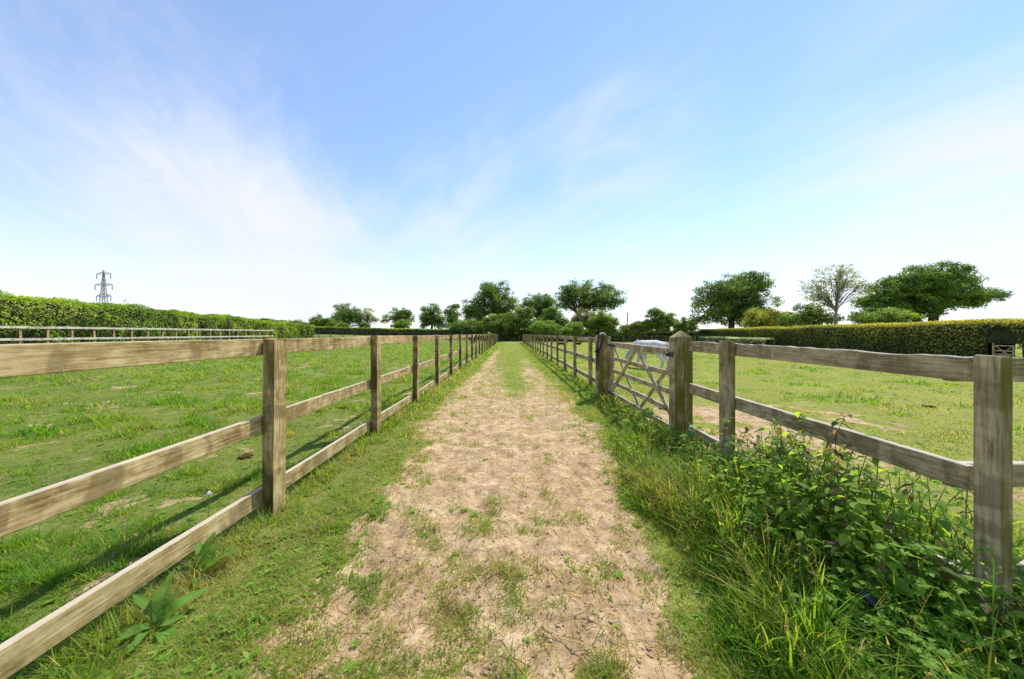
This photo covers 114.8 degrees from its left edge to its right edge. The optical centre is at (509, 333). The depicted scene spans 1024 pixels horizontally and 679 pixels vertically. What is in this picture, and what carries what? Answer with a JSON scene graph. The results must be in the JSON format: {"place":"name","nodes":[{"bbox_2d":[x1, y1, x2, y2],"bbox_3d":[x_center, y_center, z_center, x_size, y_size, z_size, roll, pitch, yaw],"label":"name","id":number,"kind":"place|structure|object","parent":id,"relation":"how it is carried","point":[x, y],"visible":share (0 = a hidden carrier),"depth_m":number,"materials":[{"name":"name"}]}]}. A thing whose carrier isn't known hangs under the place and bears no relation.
{"place":"outdoors","nodes":[
{"label":"outdoors","id":0,"kind":"place"},
{"bbox_2d":[139,342,807,678],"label":"path","id":1,"kind":"structure","parent":0,"point":[529,451],"depth_m":1.99,"materials":[{"name":"beige soil"}]},
{"bbox_2d":[37,384,695,678],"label":"soil crumbs","id":2,"kind":"object","parent":1,"relation":"on","point":[549,640],"visible":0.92,"depth_m":1.63,"materials":[{"name":"brown soil"}]},
{"bbox_2d":[2,367,736,678],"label":"straw","id":3,"kind":"object","parent":1,"relation":"on","point":[493,650],"visible":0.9,"depth_m":1.64,"materials":[{"name":"beige plant"}]},
{"bbox_2d":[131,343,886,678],"bbox_3d":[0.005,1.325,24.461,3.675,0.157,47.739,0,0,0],"label":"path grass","id":4,"kind":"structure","parent":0,"point":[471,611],"depth_m":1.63,"materials":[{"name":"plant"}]},
{"bbox_2d":[0,334,1023,678],"bbox_3d":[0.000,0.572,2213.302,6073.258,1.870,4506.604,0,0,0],"label":"ground","id":5,"kind":"structure","parent":0,"point":[706,412],"depth_m":4.37,"materials":[{"name":"green plant"}]},
{"bbox_2d":[95,270,112,302],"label":"pylon","id":6,"kind":"object","parent":5,"relation":"on","point":[104,290],"visible":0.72,"depth_m":199.66,"materials":[{"name":"metal"}]},
{"bbox_2d":[0,326,272,343],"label":"paddock fence","id":7,"kind":"object","parent":5,"relation":"on","point":[19,339],"visible":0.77,"depth_m":17.00,"materials":[{"name":"brown wood"}]},
{"bbox_2d":[0,290,314,343],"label":"hedge","id":8,"kind":"object","parent":5,"relation":"on","point":[20,310],"visible":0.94,"depth_m":20.50,"materials":[{"name":"green plant"}]},
{"bbox_2d":[107,570,209,652],"bbox_3d":[-1.647,1.284,1.509,0.329,0.197,0.285,0,0,-18],"label":"dock plant","id":9,"kind":"object","parent":5,"relation":"on","point":[159,598],"visible":0.95,"depth_m":1.55,"materials":[{"name":"green plant"}]},
{"bbox_2d":[175,532,241,587],"bbox_3d":[-1.740,1.279,1.922,0.287,0.197,0.264,0,0,30],"label":"dock plant","id":10,"kind":"object","parent":5,"relation":"on","point":[203,551],"visible":0.88,"depth_m":1.90,"materials":[{"name":"green plant"}]},
{"bbox_2d":[206,491,211,515],"bbox_3d":[-2.254,1.278,2.460,0.035,0.192,0.035,0,0,0],"label":"dandelion clock","id":11,"kind":"object","parent":5,"relation":"on","point":[208,493],"visible":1,"depth_m":2.45,"materials":[{"name":"white plant"}]},
{"bbox_2d":[237,452,252,459],"bbox_3d":[-2.910,1.346,3.611,0.128,0.044,0.160,0,0,0],"label":"dung heap","id":12,"kind":"object","parent":5,"relation":"on","point":[246,455],"visible":1,"depth_m":3.58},
{"bbox_2d":[0,334,497,678],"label":"paddock fence","id":13,"kind":"object","parent":5,"relation":"on","point":[23,648],"visible":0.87,"depth_m":1.87,"materials":[{"name":"brown wood"}]},
{"bbox_2d":[7,343,505,678],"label":"verge grass","id":14,"kind":"structure","parent":5,"relation":"on","point":[90,634],"depth_m":1.81,"materials":[{"name":"green plant"}]},
{"bbox_2d":[287,319,306,324],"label":"distant tree","id":15,"kind":"object","parent":5,"relation":"on","point":[295,321],"visible":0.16,"depth_m":109.03,"materials":[{"name":"green plant"}]},
{"bbox_2d":[307,313,337,326],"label":"leafy bush","id":16,"kind":"object","parent":5,"relation":"on","point":[321,321],"visible":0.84,"depth_m":78.97,"materials":[{"name":"green plant"}]},
{"bbox_2d":[330,303,365,326],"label":"oak tree","id":17,"kind":"object","parent":5,"relation":"on","point":[346,314],"visible":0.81,"depth_m":86.86,"materials":[{"name":"green plant"}]},
{"bbox_2d":[335,321,371,327],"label":"lime bush","id":18,"kind":"object","parent":5,"relation":"on","point":[344,324],"visible":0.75,"depth_m":69.72,"materials":[{"name":"green plant"}]},
{"bbox_2d":[359,307,379,323],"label":"slender tree","id":19,"kind":"object","parent":5,"relation":"on","point":[368,314],"visible":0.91,"depth_m":87.68,"materials":[{"name":"green plant"}]},
{"bbox_2d":[306,330,488,341],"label":"paddock fence","id":20,"kind":"object","parent":5,"relation":"on","point":[330,334],"visible":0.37,"depth_m":52.33,"materials":[{"name":"brown wood"}]},
{"bbox_2d":[381,307,415,324],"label":"oak tree","id":21,"kind":"object","parent":5,"relation":"on","point":[399,314],"visible":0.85,"depth_m":84.89,"materials":[{"name":"green plant"}]},
{"bbox_2d":[389,319,411,327],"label":"lime bush","id":22,"kind":"object","parent":5,"relation":"on","point":[403,323],"visible":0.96,"depth_m":69.28,"materials":[{"name":"green plant"}]},
{"bbox_2d":[312,326,492,339],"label":"hedge","id":23,"kind":"object","parent":5,"relation":"on","point":[370,331],"visible":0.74,"depth_m":64.59,"materials":[{"name":"green plant"}]},
{"bbox_2d":[417,303,445,328],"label":"oak tree","id":24,"kind":"object","parent":5,"relation":"on","point":[432,317],"visible":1,"depth_m":79.26,"materials":[{"name":"green plant"}]},
{"bbox_2d":[443,303,459,323],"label":"oak tree","id":25,"kind":"object","parent":5,"relation":"on","point":[446,312],"visible":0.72,"depth_m":77.35,"materials":[{"name":"green plant"}]},
{"bbox_2d":[442,318,488,333],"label":"hawthorn tree","id":26,"kind":"object","parent":5,"relation":"on","point":[464,325],"visible":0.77,"depth_m":63.28,"materials":[{"name":"green plant"}]},
{"bbox_2d":[447,279,520,321],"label":"oak tree","id":27,"kind":"object","parent":5,"relation":"on","point":[476,309],"visible":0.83,"depth_m":74.30,"materials":[{"name":"green plant"}]},
{"bbox_2d":[471,313,507,333],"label":"hawthorn tree","id":28,"kind":"object","parent":5,"relation":"on","point":[487,324],"visible":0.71,"depth_m":61.09,"materials":[{"name":"green plant"}]},
{"bbox_2d":[1,386,1020,678],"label":"rosette weeds","id":29,"kind":"object","parent":5,"relation":"on","point":[261,616],"visible":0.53,"depth_m":1.69,"materials":[{"name":"green plant"}]},
{"bbox_2d":[496,306,535,340],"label":"hawthorn tree","id":30,"kind":"object","parent":5,"relation":"on","point":[518,320],"visible":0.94,"depth_m":59.06,"materials":[{"name":"green plant"}]},
{"bbox_2d":[517,292,561,319],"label":"oak tree","id":31,"kind":"object","parent":5,"relation":"on","point":[545,301],"visible":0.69,"depth_m":80.66,"materials":[{"name":"green plant"}]},
{"bbox_2d":[526,320,562,340],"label":"lime bush","id":32,"kind":"object","parent":5,"relation":"on","point":[540,327],"visible":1,"depth_m":53.61,"materials":[{"name":"green plant"}]},
{"bbox_2d":[535,306,570,327],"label":"hawthorn tree","id":33,"kind":"object","parent":5,"relation":"on","point":[552,313],"visible":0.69,"depth_m":64.99,"materials":[{"name":"green plant"}]},
{"bbox_2d":[523,334,594,388],"bbox_3d":[2.001,0.820,28.110,0.144,1.554,42.294,0,0,0],"label":"paddock fence","id":34,"kind":"object","parent":5,"relation":"on","point":[590,358],"visible":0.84,"depth_m":11.27,"materials":[{"name":"brown wood"}]},
{"bbox_2d":[562,321,587,334],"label":"lime bush","id":35,"kind":"object","parent":5,"relation":"on","point":[575,328],"visible":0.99,"depth_m":54.42,"materials":[{"name":"green plant"}]},
{"bbox_2d":[568,307,593,327],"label":"brown bush","id":36,"kind":"object","parent":5,"relation":"on","point":[578,317],"visible":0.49,"depth_m":62.31,"materials":[{"name":"green plant"}]},
{"bbox_2d":[553,278,627,314],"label":"oak tree","id":37,"kind":"object","parent":5,"relation":"on","point":[579,297],"visible":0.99,"depth_m":75.03,"materials":[{"name":"green plant"}]},
{"bbox_2d":[493,328,697,341],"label":"hedge","id":38,"kind":"object","parent":5,"relation":"on","point":[510,336],"visible":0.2,"depth_m":62.61,"materials":[{"name":"green plant"}]},
{"bbox_2d":[584,310,620,334],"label":"round bush","id":39,"kind":"object","parent":5,"relation":"on","point":[600,321],"visible":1,"depth_m":57.24,"materials":[{"name":"green plant"}]},
{"bbox_2d":[595,335,610,397],"bbox_3d":[1.942,0.830,6.800,0.278,1.600,0.170,0,0,0],"label":"gate post","id":40,"kind":"object","parent":5,"relation":"on","point":[602,378],"visible":0.52,"depth_m":6.71,"materials":[{"name":"wood"}]},
{"bbox_2d":[594,332,605,370],"bbox_3d":[1.865,0.370,6.709,0.284,0.797,0.092,0,0,-24],"label":"halter rope","id":41,"kind":"object","parent":40,"relation":"hanging from","point":[597,349],"visible":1,"depth_m":6.68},
{"bbox_2d":[618,324,636,341],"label":"bush","id":42,"kind":"object","parent":5,"relation":"on","point":[622,328],"visible":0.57,"depth_m":59.63,"materials":[{"name":"green plant"}]},
{"bbox_2d":[525,335,738,343],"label":"paddock fence","id":43,"kind":"object","parent":5,"relation":"on","point":[666,339],"visible":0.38,"depth_m":47.03,"materials":[{"name":"brown wood"}]},
{"bbox_2d":[628,320,649,335],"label":"brown bush","id":44,"kind":"object","parent":5,"relation":"on","point":[633,327],"visible":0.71,"depth_m":57.53,"materials":[{"name":"green plant"}]},
{"bbox_2d":[574,389,704,447],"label":"leafy weeds","id":45,"kind":"object","parent":5,"relation":"on","point":[651,413],"visible":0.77,"depth_m":4.40,"materials":[{"name":"green plant"}]},
{"bbox_2d":[625,340,668,368],"bbox_3d":[5.410,0.778,12.849,0.534,1.081,2.148,0,0,-30],"label":"pony","id":46,"kind":"object","parent":5,"relation":"on","point":[656,343],"visible":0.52,"depth_m":12.53},
{"bbox_2d":[636,307,677,339],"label":"ash tree","id":47,"kind":"object","parent":5,"relation":"on","point":[662,323],"visible":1,"depth_m":56.33,"materials":[{"name":"green plant"}]},
{"bbox_2d":[666,331,692,441],"bbox_3d":[2.001,0.794,3.860,0.268,1.672,0.150,0,0,0],"label":"gate post","id":48,"kind":"object","parent":5,"relation":"on","point":[679,354],"visible":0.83,"depth_m":3.79,"materials":[{"name":"brown wood"}]},
{"bbox_2d":[608,342,668,428],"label":"field gate","id":49,"kind":"structure","parent":48,"relation":"attached to","point":[654,385],"depth_m":5.10,"materials":[{"name":"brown wood"}]},
{"bbox_2d":[670,316,697,334],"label":"round bush","id":50,"kind":"object","parent":5,"relation":"on","point":[684,325],"visible":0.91,"depth_m":59.36,"materials":[{"name":"green plant"}]},
{"bbox_2d":[687,270,784,328],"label":"oak tree","id":51,"kind":"object","parent":5,"relation":"on","point":[730,301],"visible":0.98,"depth_m":59.98,"materials":[{"name":"green plant"}]},
{"bbox_2d":[699,336,774,344],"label":"hedge","id":52,"kind":"object","parent":5,"relation":"on","point":[755,340],"visible":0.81,"depth_m":41.91,"materials":[{"name":"green plant"}]},
{"bbox_2d":[740,307,790,327],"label":"willow tree","id":53,"kind":"object","parent":5,"relation":"on","point":[768,317],"visible":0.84,"depth_m":51.30,"materials":[{"name":"green plant"}]},
{"bbox_2d":[531,343,1023,559],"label":"cropped grass","id":54,"kind":"structure","parent":5,"relation":"on","point":[1018,537],"depth_m":7.01,"materials":[{"name":"green plant"}]},
{"bbox_2d":[777,313,810,328],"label":"leafy bush","id":55,"kind":"object","parent":5,"relation":"on","point":[783,320],"visible":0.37,"depth_m":46.01,"materials":[{"name":"green plant"}]},
{"bbox_2d":[603,418,1023,678],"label":"tall grass","id":56,"kind":"structure","parent":5,"relation":"on","point":[699,537],"depth_m":1.53,"materials":[{"name":"green plant"}]},
{"bbox_2d":[789,303,844,325],"bbox_3d":[35.454,-0.921,37.899,6.095,5.423,2.817,0,0,0],"label":"young tree","id":57,"kind":"object","parent":5,"relation":"on","point":[809,314],"visible":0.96,"depth_m":37.53,"materials":[{"name":"green plant"}]},
{"bbox_2d":[611,412,1023,676],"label":"nettles","id":58,"kind":"object","parent":5,"relation":"on","point":[847,492],"visible":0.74,"depth_m":1.72,"materials":[{"name":"green plant"}]},
{"bbox_2d":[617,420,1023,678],"bbox_3d":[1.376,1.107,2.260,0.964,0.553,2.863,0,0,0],"label":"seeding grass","id":59,"kind":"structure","parent":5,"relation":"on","point":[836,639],"depth_m":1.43,"materials":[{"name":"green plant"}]},
{"bbox_2d":[795,263,878,324],"bbox_3d":[35.850,-3.018,36.019,7.963,9.616,4.147,0,0,0],"label":"slender tree","id":60,"kind":"object","parent":5,"relation":"on","point":[841,284],"visible":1,"depth_m":35.86,"materials":[{"name":"green plant"}]},
{"bbox_2d":[688,340,1023,625],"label":"paddock fence","id":61,"kind":"object","parent":5,"relation":"on","point":[991,475],"visible":0.76,"depth_m":1.50,"materials":[{"name":"brown wood"}]},
{"bbox_2d":[697,318,1023,357],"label":"hedge","id":62,"kind":"object","parent":5,"relation":"on","point":[968,338],"visible":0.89,"depth_m":23.95,"materials":[{"name":"green plant"}]},
{"bbox_2d":[745,535,1023,678],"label":"cut leaf weeds","id":63,"kind":"object","parent":5,"relation":"on","point":[962,634],"visible":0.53,"depth_m":1.29,"materials":[{"name":"green plant"}]},
{"bbox_2d":[858,589,916,632],"bbox_3d":[1.557,1.149,1.360,0.149,0.119,0.106,0,0,24],"label":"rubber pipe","id":64,"kind":"object","parent":63,"relation":"on","point":[870,600],"visible":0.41,"depth_m":1.36,"materials":[{"name":"rubber"}]},
{"bbox_2d":[845,307,925,323],"bbox_3d":[36.408,-0.427,32.019,5.558,4.433,3.768,0,0,0],"label":"elder bush","id":65,"kind":"object","parent":5,"relation":"on","point":[889,315],"visible":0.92,"depth_m":31.46,"materials":[{"name":"green plant"}]},
{"bbox_2d":[847,259,1014,321],"bbox_3d":[46.918,-3.157,36.967,16.895,10.054,7.930,0,0,0],"label":"sycamore tree","id":66,"kind":"object","parent":5,"relation":"on","point":[930,293],"visible":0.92,"depth_m":35.54,"materials":[{"name":"green plant"}]},
{"bbox_2d":[976,558,1008,650],"bbox_3d":[1.799,1.086,1.224,0.069,0.500,0.072,0,0,-34],"label":"wild flower","id":67,"kind":"object","parent":5,"relation":"on","point":[993,590],"visible":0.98,"depth_m":1.22,"materials":[{"name":"green plant"}]},
{"bbox_2d":[992,343,1014,356],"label":"hedge gate","id":68,"kind":"structure","parent":5,"relation":"on","point":[1004,351],"depth_m":18.27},
{"bbox_2d":[0,0,1023,332],"label":"sky","id":69,"kind":"structure","parent":0,"point":[275,159],"materials":[{"name":"blue"}]},
{"bbox_2d":[517,343,716,472],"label":"verge grass","id":70,"kind":"structure","parent":0,"point":[574,380],"depth_m":6.30,"materials":[{"name":"green plant"}]}
]}

